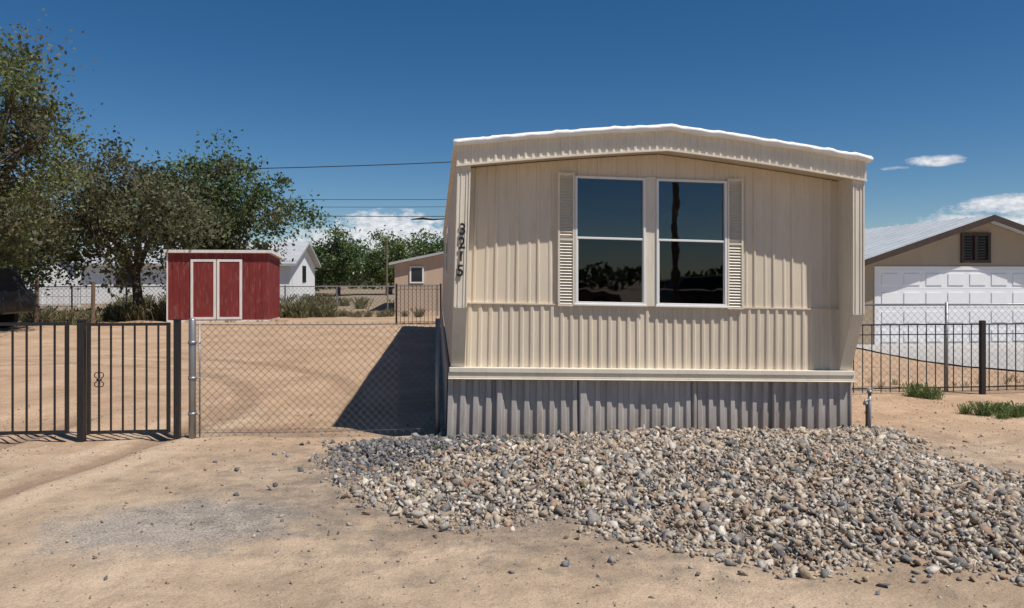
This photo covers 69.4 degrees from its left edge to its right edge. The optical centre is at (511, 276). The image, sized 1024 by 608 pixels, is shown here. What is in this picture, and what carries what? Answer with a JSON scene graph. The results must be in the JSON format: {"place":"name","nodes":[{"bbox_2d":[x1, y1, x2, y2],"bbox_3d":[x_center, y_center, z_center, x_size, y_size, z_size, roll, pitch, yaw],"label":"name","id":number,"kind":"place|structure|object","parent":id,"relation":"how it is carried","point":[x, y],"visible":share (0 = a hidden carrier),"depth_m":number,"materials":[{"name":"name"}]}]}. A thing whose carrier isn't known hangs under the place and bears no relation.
{"place":"outdoors","nodes":[
{"label":"outdoors","id":0,"kind":"place"},
{"bbox_2d":[0,283,1023,607],"bbox_3d":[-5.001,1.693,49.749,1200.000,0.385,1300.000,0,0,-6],"label":"ground","id":1,"kind":"structure","parent":0,"point":[42,529],"depth_m":5.09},
{"bbox_2d":[0,268,34,327],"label":"parked car","id":2,"kind":"object","parent":1,"relation":"on","point":[17,296],"visible":0.96,"depth_m":22.30,"materials":[{"name":"paint"}]},
{"bbox_2d":[0,194,90,295],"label":"mesquite tree","id":3,"kind":"object","parent":1,"relation":"on","point":[29,279],"visible":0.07,"depth_m":29.60,"materials":[{"name":"green plant"}]},
{"bbox_2d":[21,256,75,277],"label":"walls","id":4,"kind":"structure","parent":1,"relation":"on","point":[63,274],"depth_m":47.17,"materials":[{"name":"white paint"}]},
{"bbox_2d":[0,8,105,269],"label":"elm tree","id":5,"kind":"object","parent":1,"relation":"on","point":[19,113],"visible":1,"depth_m":20.19,"materials":[{"name":"green plant"}]},
{"bbox_2d":[26,275,80,306],"bbox_3d":[-30.319,0.775,38.159,15.300,1.650,0.100,0,0,-6],"label":"vinyl fence","id":6,"kind":"object","parent":1,"relation":"on","point":[56,301],"visible":0.4,"depth_m":38.80,"materials":[{"name":"white plastic"}]},
{"bbox_2d":[34,278,94,322],"bbox_3d":[-18.091,0.876,23.812,8.896,1.650,0.135,0,0,-6],"label":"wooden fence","id":7,"kind":"object","parent":1,"relation":"on","point":[37,304],"visible":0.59,"depth_m":24.10,"materials":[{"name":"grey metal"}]},
{"bbox_2d":[17,305,128,325],"bbox_3d":[-18.653,1.309,25.167,9.857,0.844,4.024,0,0,-6],"label":"weed patch","id":8,"kind":"object","parent":1,"relation":"on","point":[45,315],"visible":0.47,"depth_m":24.43,"materials":[{"name":"green plant"}]},
{"bbox_2d":[76,319,86,441],"bbox_3d":[-4.167,1.109,7.159,0.072,1.383,0.072,0,0,-6],"label":"gate post","id":9,"kind":"object","parent":1,"relation":"on","point":[81,380],"visible":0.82,"depth_m":7.13,"materials":[{"name":"black metal"}]},
{"bbox_2d":[86,322,170,434],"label":"iron gate","id":10,"kind":"structure","parent":9,"relation":"attached to","point":[99,379],"depth_m":7.17,"materials":[{"name":"black metal"}]},
{"bbox_2d":[0,125,257,303],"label":"mesquite tree","id":11,"kind":"object","parent":1,"relation":"on","point":[103,211],"visible":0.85,"depth_m":26.27,"materials":[{"name":"green plant"}]},
{"bbox_2d":[101,299,165,321],"bbox_3d":[-13.355,1.279,27.027,3.056,0.917,2.451,0,0,-6],"label":"weed patch","id":12,"kind":"object","parent":1,"relation":"on","point":[146,311],"visible":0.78,"depth_m":26.56,"materials":[{"name":"green plant"}]},
{"bbox_2d":[173,319,181,439],"bbox_3d":[-3.275,1.109,7.239,0.067,1.383,0.067,0,0,-6],"label":"gate post","id":13,"kind":"object","parent":1,"relation":"on","point":[176,378],"visible":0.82,"depth_m":7.21,"materials":[{"name":"black metal"}]},
{"bbox_2d":[80,250,314,303],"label":"walls","id":14,"kind":"structure","parent":1,"relation":"on","point":[290,275],"depth_m":44.11,"materials":[{"name":"white paint"}]},
{"bbox_2d":[116,268,131,285],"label":"windows","id":15,"kind":"structure","parent":14,"relation":"attached to","point":[127,278],"depth_m":43.90,"materials":[{"name":"black glass"}]},
{"bbox_2d":[70,241,320,267],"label":"roof","id":16,"kind":"structure","parent":14,"relation":"on","point":[297,253],"depth_m":46.91,"materials":[{"name":"white metal"}]},
{"bbox_2d":[302,266,305,281],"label":"end window","id":17,"kind":"structure","parent":14,"relation":"attached to","point":[303,273],"depth_m":49.33,"materials":[{"name":"clear glass"}]},
{"bbox_2d":[110,319,286,322],"bbox_3d":[-10.861,1.549,25.747,6.050,0.166,0.431,0,0,-6],"label":"weed patch","id":18,"kind":"object","parent":1,"relation":"on","point":[209,321],"visible":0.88,"depth_m":25.73,"materials":[{"name":"green plant"}]},
{"bbox_2d":[164,250,283,321],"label":"red shed","id":19,"kind":"structure","parent":1,"relation":"on","point":[222,285],"depth_m":26.08,"materials":[{"name":"paint"}]},
{"bbox_2d":[193,262,238,316],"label":"door panels","id":20,"kind":"structure","parent":19,"relation":"in","point":[202,271],"depth_m":26.06,"materials":[{"name":"red paint"}]},
{"bbox_2d":[117,129,338,263],"bbox_3d":[-11.831,-2.335,31.346,8.818,8.204,7.371,0,0,-6],"label":"mulberry tree","id":21,"kind":"object","parent":1,"relation":"on","point":[247,209],"visible":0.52,"depth_m":30.79,"materials":[{"name":"green plant"}]},
{"bbox_2d":[26,285,437,315],"bbox_3d":[-14.940,1.025,28.649,24.057,1.350,0.059,0,0,-6],"label":"chain link fence","id":22,"kind":"object","parent":1,"relation":"on","point":[284,296],"visible":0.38,"depth_m":29.29,"materials":[{"name":"metal"}]},
{"bbox_2d":[76,268,394,289],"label":"distant tree line","id":23,"kind":"object","parent":1,"relation":"on","point":[360,282],"visible":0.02,"depth_m":93.48,"materials":[{"name":"green plant"}]},
{"bbox_2d":[103,292,394,308],"bbox_3d":[-10.848,1.254,39.214,19.166,0.924,8.865,0,0,-6],"label":"weed patch","id":24,"kind":"object","parent":1,"relation":"on","point":[325,299],"visible":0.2,"depth_m":37.11,"materials":[{"name":"green plant"}]},
{"bbox_2d":[279,300,339,317],"bbox_3d":[-8.516,1.320,28.569,3.683,0.794,1.510,0,0,-20],"label":"weed patch","id":25,"kind":"object","parent":1,"relation":"on","point":[294,309],"visible":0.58,"depth_m":28.48,"materials":[{"name":"green plant"}]},
{"bbox_2d":[188,318,440,438],"bbox_3d":[-1.951,1.105,7.392,2.474,1.390,0.078,0,0,-6],"label":"chain link fence","id":26,"kind":"object","parent":1,"relation":"on","point":[192,377],"visible":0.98,"depth_m":7.37,"materials":[{"name":"metal"}]},
{"bbox_2d":[313,242,353,291],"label":"cottonwood tree","id":27,"kind":"object","parent":1,"relation":"on","point":[320,283],"visible":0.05,"depth_m":65.94,"materials":[{"name":"green plant"}]},
{"bbox_2d":[308,217,385,295],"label":"cottonwood tree","id":28,"kind":"object","parent":1,"relation":"on","point":[342,264],"visible":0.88,"depth_m":59.96,"materials":[{"name":"green plant"}]},
{"bbox_2d":[306,307,428,317],"bbox_3d":[-5.818,1.436,29.228,5.056,0.447,1.417,0,0,-6],"label":"weed patch","id":29,"kind":"object","parent":1,"relation":"on","point":[357,314],"visible":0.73,"depth_m":29.19,"materials":[{"name":"green plant"}]},
{"bbox_2d":[385,240,387,295],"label":"utility pole","id":30,"kind":"object","parent":1,"relation":"on","point":[386,283],"visible":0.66,"depth_m":61.21,"materials":[{"name":"brown wood"}]},
{"bbox_2d":[356,225,432,294],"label":"cottonwood tree","id":31,"kind":"object","parent":1,"relation":"on","point":[398,248],"visible":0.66,"depth_m":64.05,"materials":[{"name":"green plant"}]},
{"bbox_2d":[395,284,441,324],"bbox_3d":[-3.082,1.020,24.414,1.510,1.560,0.060,0,0,-6],"label":"iron fence","id":32,"kind":"object","parent":1,"relation":"on","point":[412,303],"visible":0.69,"depth_m":24.39,"materials":[{"name":"black metal"}]},
{"bbox_2d":[395,254,442,311],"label":"walls","id":33,"kind":"structure","parent":1,"relation":"on","point":[433,270],"depth_m":33.77,"materials":[{"name":"beige paint"}]},
{"bbox_2d":[389,251,442,265],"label":"roof","id":34,"kind":"structure","parent":33,"relation":"on","point":[413,258],"depth_m":33.50,"materials":[{"name":"white metal"}]},
{"bbox_2d":[411,268,421,281],"bbox_3d":[-4.344,-0.075,33.715,0.500,0.650,0.040,0,0,-6],"label":"window","id":35,"kind":"structure","parent":33,"relation":"attached to","point":[416,274],"depth_m":33.69,"materials":[{"name":"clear glass"}]},
{"bbox_2d":[410,266,423,282],"bbox_3d":[-4.342,-0.075,33.697,0.640,0.770,0.045,0,0,-6],"label":"window trim","id":36,"kind":"structure","parent":33,"relation":"attached to","point":[422,267],"depth_m":33.69,"materials":[{"name":"white wood"}]},
{"bbox_2d":[405,228,443,255],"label":"cottonwood tree","id":37,"kind":"object","parent":1,"relation":"on","point":[432,247],"visible":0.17,"depth_m":68.71,"materials":[{"name":"green plant"}]},
{"bbox_2d":[440,307,448,435],"bbox_3d":[-1.411,1.369,14.984,0.051,0.861,15.300,0,0,-6],"label":"skirting side","id":38,"kind":"object","parent":1,"relation":"on","point":[445,363],"visible":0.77,"depth_m":9.34,"materials":[{"name":"grey metal"}]},
{"bbox_2d":[0,390,1023,607],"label":"scattered pebbles","id":39,"kind":"object","parent":1,"relation":"on","point":[809,557],"visible":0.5,"depth_m":4.97,"materials":[{"name":"beige stone"}]},
{"bbox_2d":[233,433,1023,607],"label":"loose rocks","id":40,"kind":"object","parent":1,"relation":"on","point":[565,563],"visible":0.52,"depth_m":4.21,"materials":[{"name":"grey stone"}]},
{"bbox_2d":[447,379,851,437],"bbox_3d":[1.452,1.448,7.559,4.238,0.886,0.091,0,0,-6],"label":"skirting front","id":41,"kind":"object","parent":1,"relation":"on","point":[544,407],"visible":0.59,"depth_m":7.56,"materials":[{"name":"grey metal"}]},
{"bbox_2d":[495,380,775,436],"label":"skirting joints","id":42,"kind":"object","parent":41,"relation":"attached to","point":[582,405],"visible":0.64,"depth_m":7.45,"materials":[{"name":"grey metal"}]},
{"bbox_2d":[448,367,855,381],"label":"belly trim","id":43,"kind":"structure","parent":41,"relation":"attached to","point":[602,374],"depth_m":7.48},
{"bbox_2d":[464,303,838,369],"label":"wall","id":44,"kind":"structure","parent":43,"relation":"on","point":[522,335],"depth_m":7.54,"materials":[{"name":"beige metal"}]},
{"bbox_2d":[467,160,574,303],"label":"wall","id":45,"kind":"structure","parent":44,"relation":"on","point":[513,239],"depth_m":7.40,"materials":[{"name":"beige metal"}]},
{"bbox_2d":[574,175,646,306],"bbox_3d":[0.993,-0.353,7.488,0.750,1.322,0.077,0,0,-6],"label":"window frame","id":46,"kind":"object","parent":44,"relation":"attached to","point":[633,304],"visible":1,"depth_m":7.47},
{"bbox_2d":[558,172,574,305],"bbox_3d":[0.544,-0.371,7.431,0.170,1.344,0.029,0,0,-6],"label":"shutter","id":47,"kind":"object","parent":46,"relation":"attached to","point":[566,239],"visible":1,"depth_m":7.43,"materials":[{"name":"beige plastic"}]},
{"bbox_2d":[578,239,641,302],"bbox_3d":[0.993,-0.056,7.487,0.658,0.646,0.004,0,0,-6],"label":"window pane","id":48,"kind":"object","parent":46,"relation":"in","point":[609,270],"visible":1,"depth_m":7.48,"materials":[{"name":"black glass"}]},
{"bbox_2d":[467,302,838,309],"bbox_3d":[1.480,0.304,7.549,3.894,0.099,0.034,0,0,-6],"label":"wall seam","id":49,"kind":"object","parent":44,"relation":"on","point":[650,306],"depth_m":7.53,"materials":[{"name":"beige metal"}]},
{"bbox_2d":[655,178,728,307],"bbox_3d":[1.835,-0.334,7.573,0.766,1.322,0.077,0,0,-6],"label":"window frame","id":50,"kind":"object","parent":44,"relation":"attached to","point":[724,242],"visible":1,"depth_m":7.55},
{"bbox_2d":[645,177,655,305],"bbox_3d":[1.409,-0.353,7.541,0.110,1.314,0.045,0,0,-6],"label":"window mullion panel","id":51,"kind":"object","parent":50,"relation":"attached to","point":[650,241],"visible":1,"depth_m":7.52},
{"bbox_2d":[659,241,722,303],"bbox_3d":[1.835,-0.037,7.572,0.674,0.646,0.004,0,0,-6],"label":"window pane","id":52,"kind":"object","parent":50,"relation":"in","point":[690,272],"visible":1,"depth_m":7.57,"materials":[{"name":"black glass"}]},
{"bbox_2d":[726,178,743,308],"bbox_3d":[2.294,-0.332,7.607,0.170,1.344,0.029,0,0,-6],"label":"shutter","id":53,"kind":"object","parent":50,"relation":"attached to","point":[735,211],"visible":1,"depth_m":7.60,"materials":[{"name":"beige plastic"}]},
{"bbox_2d":[724,163,837,308],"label":"wall","id":54,"kind":"structure","parent":44,"relation":"on","point":[790,240],"depth_m":7.69,"materials":[{"name":"beige metal"}]},
{"bbox_2d":[298,424,1023,586],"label":"gravel pile","id":55,"kind":"object","parent":1,"relation":"on","point":[879,448],"visible":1,"depth_m":5.32,"materials":[{"name":"grey gravel"}]},
{"bbox_2d":[506,434,535,440],"bbox_3d":[0.066,1.548,7.029,0.332,0.114,0.181,0,0,12],"label":"weed patch","id":56,"kind":"object","parent":55,"relation":"on","point":[525,436],"visible":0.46,"depth_m":7.01,"materials":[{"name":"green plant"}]},
{"bbox_2d":[863,388,873,429],"bbox_3d":[3.646,1.424,7.593,0.146,0.553,0.079,0,0,-40],"label":"water spigot","id":57,"kind":"object","parent":1,"relation":"on","point":[868,414],"visible":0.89,"depth_m":7.60,"materials":[{"name":"metal"}]},
{"bbox_2d":[899,381,945,399],"bbox_3d":[5.382,1.504,9.695,0.345,0.216,0.541,0,0,-44],"label":"weed patch","id":58,"kind":"object","parent":1,"relation":"on","point":[915,392],"visible":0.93,"depth_m":9.67,"materials":[{"name":"green plant"}]},
{"bbox_2d":[852,320,1023,394],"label":"iron fence","id":59,"kind":"object","parent":1,"relation":"on","point":[982,333],"visible":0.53,"depth_m":10.04,"materials":[{"name":"black metal"}]},
{"bbox_2d":[852,302,1023,391],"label":"chain link fence","id":60,"kind":"object","parent":1,"relation":"on","point":[946,304],"visible":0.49,"depth_m":10.28,"materials":[{"name":"metal"}]},
{"bbox_2d":[857,214,1023,344],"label":"garage","id":61,"kind":"structure","parent":1,"relation":"on","point":[978,259],"depth_m":20.18,"materials":[{"name":"paint"}]},
{"bbox_2d":[879,270,1023,344],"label":"garage door","id":62,"kind":"structure","parent":61,"relation":"in","point":[895,286],"depth_m":20.17,"materials":[{"name":"white metal"}]},
{"bbox_2d":[865,375,1023,387],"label":"weeds","id":63,"kind":"object","parent":1,"relation":"on","point":[1010,378],"visible":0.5,"depth_m":10.95,"materials":[{"name":"green plant"}]},
{"bbox_2d":[952,400,1023,419],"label":"weed patch","id":64,"kind":"object","parent":1,"relation":"on","point":[996,409],"visible":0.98,"depth_m":8.43,"materials":[{"name":"green plant"}]},
{"bbox_3d":[2.773,-0.085,15.400,0.014,2.190,15.310,0,0,-6],"label":"side wall","id":65,"kind":"object","parent":1,"relation":"on","visible":0},
{"bbox_2d":[837,179,863,370],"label":"wing panel","id":66,"kind":"structure","parent":65,"relation":"attached to","point":[850,324],"depth_m":7.58,"materials":[{"name":"beige metal"}]},
{"bbox_2d":[454,168,864,313],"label":"wing trim","id":67,"kind":"structure","parent":66,"relation":"attached to","point":[852,242],"depth_m":7.47,"materials":[{"name":"beige metal"}]},
{"bbox_2d":[457,265,462,275],"bbox_3d":[-0.497,-0.055,7.066,0.058,0.114,0.012,0,0,-6],"label":"house number digit","id":68,"kind":"object","parent":67,"relation":"attached to","point":[461,270],"visible":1,"depth_m":7.06,"materials":[{"name":"black metal"}]},
{"bbox_2d":[458,237,464,248],"bbox_3d":[-0.481,-0.320,7.067,0.064,0.114,0.012,0,0,-6],"label":"house number digit","id":69,"kind":"object","parent":67,"relation":"attached to","point":[461,247],"visible":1,"depth_m":7.06,"materials":[{"name":"black metal"}]},
{"bbox_2d":[460,223,464,234],"bbox_3d":[-0.473,-0.452,7.068,0.054,0.114,0.012,0,0,-6],"label":"house number digit","id":70,"kind":"object","parent":67,"relation":"attached to","point":[463,228],"visible":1,"depth_m":7.06,"materials":[{"name":"black metal"}]},
{"bbox_3d":[2.969,-1.800,30.450,0.229,7.200,0.240,0,0,-6],"label":"utility pole","id":71,"kind":"object","parent":1,"relation":"on","visible":0},
{"bbox_2d":[22,162,449,170],"bbox_3d":[-11.980,-4.548,29.198,30.006,0.938,0.034,0,0,-5],"label":"overhead wire","id":72,"kind":"object","parent":71,"relation":"attached to","point":[296,167],"visible":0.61,"depth_m":29.48,"materials":[{"name":"rubber"}]},
{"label":"utility pole","id":73,"kind":"object","parent":1,"relation":"on","visible":0},
{"bbox_2d":[46,194,446,199],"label":"overhead wire","id":74,"kind":"object","parent":73,"relation":"attached to","point":[363,199],"visible":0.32,"depth_m":44.36,"materials":[{"name":"rubber"}]},
{"bbox_2d":[258,215,444,216],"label":"overhead wire","id":75,"kind":"object","parent":73,"relation":"attached to","point":[384,216],"visible":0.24,"depth_m":44.45,"materials":[{"name":"rubber"}]},
{"bbox_2d":[411,217,443,219],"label":"wire splice","id":76,"kind":"object","parent":75,"relation":"attached to","point":[422,218],"visible":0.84,"depth_m":44.65,"materials":[{"name":"metal"}]},
{"bbox_2d":[0,0,1023,273],"label":"sky","id":77,"kind":"structure","parent":0,"point":[932,91],"materials":[{"name":"blue"}]},
{"bbox_2d":[577,179,722,240],"bbox_3d":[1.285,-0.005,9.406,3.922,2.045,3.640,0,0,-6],"label":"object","id":78,"kind":"structure","parent":0,"point":[623,198],"depth_m":10.44,"materials":[{"name":"black glass"}]},
{"bbox_2d":[667,195,680,220],"bbox_3d":[1.886,-0.794,8.632,0.156,0.301,0.156,0,0,-6],"label":"pendant lamp","id":79,"kind":"object","parent":78,"relation":"hanging from","point":[673,213],"visible":1,"depth_m":8.58,"materials":[{"name":"blue"}]},
{"bbox_2d":[856,342,1023,370],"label":"concrete driveway","id":80,"kind":"structure","parent":0,"point":[975,357],"depth_m":17.62,"materials":[{"name":"grey concrete"}]},
{"bbox_3d":[-5.825,1.109,6.952,0.072,1.383,0.072,0,0,-6],"label":"gate post","id":81,"kind":"object","parent":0,"visible":0},
{"bbox_2d":[0,322,68,434],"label":"iron gate","id":82,"kind":"structure","parent":81,"relation":"attached to","point":[40,431],"depth_m":7.08,"materials":[{"name":"black metal"}]},
{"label":"floor frame","id":83,"kind":"structure","parent":0,"visible":0},
{"bbox_2d":[442,154,456,366],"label":"side wall","id":84,"kind":"structure","parent":83,"relation":"on","point":[447,295],"depth_m":9.17,"materials":[{"name":"beige metal"}]},
{"bbox_2d":[446,222,449,275],"bbox_3d":[-0.994,-0.400,11.458,0.053,0.801,1.000,0,0,-6],"label":"side window frame","id":85,"kind":"object","parent":84,"relation":"attached to","point":[448,225],"visible":0.79,"depth_m":10.96,"materials":[{"name":"white metal"}]},
{"bbox_2d":[446,227,447,271],"bbox_3d":[-1.012,-0.401,11.456,0.024,0.700,0.900,0,0,-6],"label":"side window glass","id":86,"kind":"object","parent":85,"relation":"attached to","point":[446,250],"visible":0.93,"depth_m":11.12,"materials":[{"name":"grey glass"}]},
{"bbox_2d":[451,165,470,366],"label":"wing panel","id":87,"kind":"structure","parent":84,"relation":"attached to","point":[459,333],"depth_m":7.09,"materials":[{"name":"beige metal"}]},
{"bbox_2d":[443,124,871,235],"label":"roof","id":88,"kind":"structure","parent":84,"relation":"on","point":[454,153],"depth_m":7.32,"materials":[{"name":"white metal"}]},
{"bbox_2d":[457,131,865,178],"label":"fascia","id":89,"kind":"structure","parent":88,"relation":"attached to","point":[532,148],"depth_m":7.26,"materials":[{"name":"beige metal"}]},
{"bbox_2d":[456,149,866,181],"bbox_3d":[1.526,-1.104,7.269,4.133,0.293,0.030,0,0,-6],"label":"fascia lip","id":90,"kind":"object","parent":88,"relation":"attached to","point":[677,151],"visible":1,"depth_m":7.26,"materials":[{"name":"beige metal"}]},
{"bbox_2d":[453,124,872,160],"bbox_3d":[1.533,-1.325,7.230,4.206,0.335,0.061,0,0,-6],"label":"roof edge coating","id":91,"kind":"object","parent":88,"relation":"on","point":[492,138],"visible":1,"depth_m":7.20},
{"bbox_2d":[471,151,846,180],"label":"soffit","id":92,"kind":"structure","parent":84,"relation":"attached to","point":[766,167],"depth_m":7.52,"materials":[{"name":"beige metal"}]},
{"bbox_2d":[575,154,723,180],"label":"wall","id":93,"kind":"structure","parent":92,"relation":"attached to","point":[659,166],"depth_m":7.54,"materials":[{"name":"beige metal"}]}
]}

